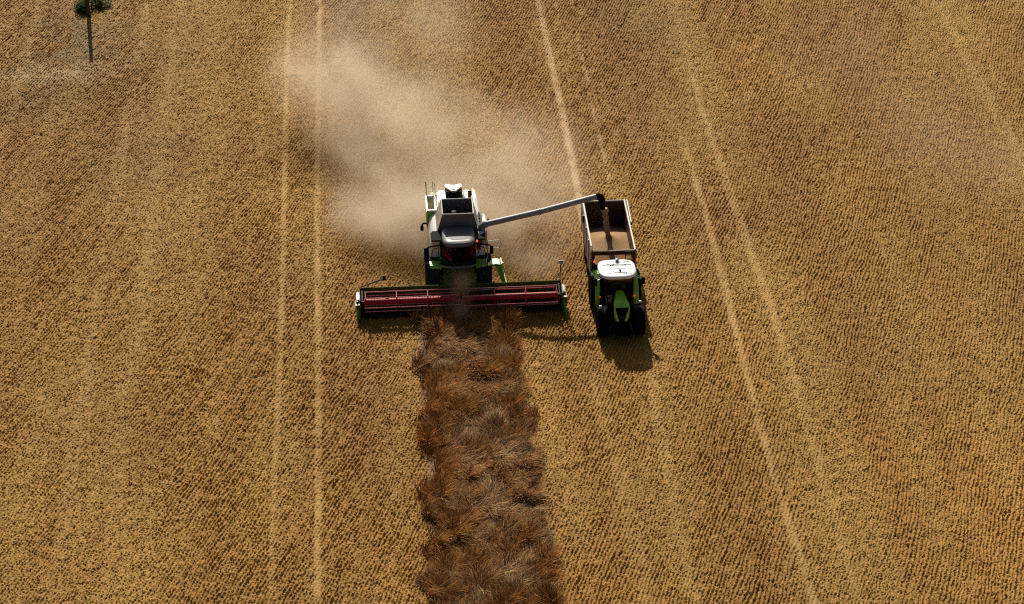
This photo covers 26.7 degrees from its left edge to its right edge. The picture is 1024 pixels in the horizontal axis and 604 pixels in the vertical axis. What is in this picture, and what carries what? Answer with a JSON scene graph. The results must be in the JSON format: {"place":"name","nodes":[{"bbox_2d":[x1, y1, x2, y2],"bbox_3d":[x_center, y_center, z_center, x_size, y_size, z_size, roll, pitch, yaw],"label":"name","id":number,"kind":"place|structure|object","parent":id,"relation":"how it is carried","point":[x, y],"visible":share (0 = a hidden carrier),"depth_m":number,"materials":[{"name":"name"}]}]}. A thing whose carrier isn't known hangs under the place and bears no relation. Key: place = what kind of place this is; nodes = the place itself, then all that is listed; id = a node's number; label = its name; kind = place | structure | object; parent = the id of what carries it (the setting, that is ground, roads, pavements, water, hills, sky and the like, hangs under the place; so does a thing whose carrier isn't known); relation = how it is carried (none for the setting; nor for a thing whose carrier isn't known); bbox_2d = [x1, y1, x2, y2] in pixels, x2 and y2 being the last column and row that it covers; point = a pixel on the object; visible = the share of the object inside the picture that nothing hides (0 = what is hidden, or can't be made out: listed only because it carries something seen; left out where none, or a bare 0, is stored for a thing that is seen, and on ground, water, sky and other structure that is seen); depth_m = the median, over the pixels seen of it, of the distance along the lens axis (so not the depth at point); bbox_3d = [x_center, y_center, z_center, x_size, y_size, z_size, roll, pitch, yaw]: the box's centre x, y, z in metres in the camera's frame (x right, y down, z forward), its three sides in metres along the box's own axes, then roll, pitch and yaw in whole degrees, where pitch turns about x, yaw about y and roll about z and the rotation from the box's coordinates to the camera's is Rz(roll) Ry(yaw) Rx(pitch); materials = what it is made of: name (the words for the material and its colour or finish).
{"place":"outdoors","nodes":[
{"label":"outdoors","id":0,"kind":"place"},
{"bbox_2d":[0,0,1023,603],"bbox_3d":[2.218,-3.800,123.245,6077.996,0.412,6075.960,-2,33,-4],"label":"stubble field","id":1,"kind":"structure","parent":0,"point":[372,540],"depth_m":118.63,"materials":[{"name":"brown plant"}]},
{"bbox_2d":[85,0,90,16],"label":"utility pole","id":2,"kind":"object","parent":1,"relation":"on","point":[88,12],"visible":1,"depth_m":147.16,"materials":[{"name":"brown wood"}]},
{"bbox_2d":[73,0,112,13],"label":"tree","id":3,"kind":"object","parent":1,"relation":"on","point":[81,6],"visible":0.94,"depth_m":148.30,"materials":[{"name":"green plant"}]},
{"bbox_2d":[355,181,605,326],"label":"combine harvester","id":4,"kind":"object","parent":1,"relation":"on","point":[457,223],"visible":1,"depth_m":116.67,"materials":[{"name":"green paint"}]},
{"bbox_2d":[601,207,611,238],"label":"grain stream","id":5,"kind":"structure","parent":4,"relation":"attached to","point":[605,216],"depth_m":118.22,"materials":[{"name":"brown food"}]},
{"bbox_2d":[404,293,572,603],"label":"standing crop","id":6,"kind":"object","parent":1,"relation":"on","point":[471,420],"visible":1,"depth_m":104.49,"materials":[{"name":"plant"}]},
{"bbox_2d":[581,199,636,274],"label":"grain trailer","id":7,"kind":"object","parent":1,"relation":"on","point":[619,214],"visible":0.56,"depth_m":120.12,"materials":[{"name":"metal"}]},
{"bbox_2d":[589,226,630,263],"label":"grain heap","id":8,"kind":"object","parent":7,"relation":"in","point":[618,240],"visible":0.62,"depth_m":118.80,"materials":[{"name":"beige food"}]},
{"bbox_2d":[588,258,645,339],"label":"tractor","id":9,"kind":"object","parent":1,"relation":"on","point":[614,286],"visible":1,"depth_m":114.23,"materials":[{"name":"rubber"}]}
]}

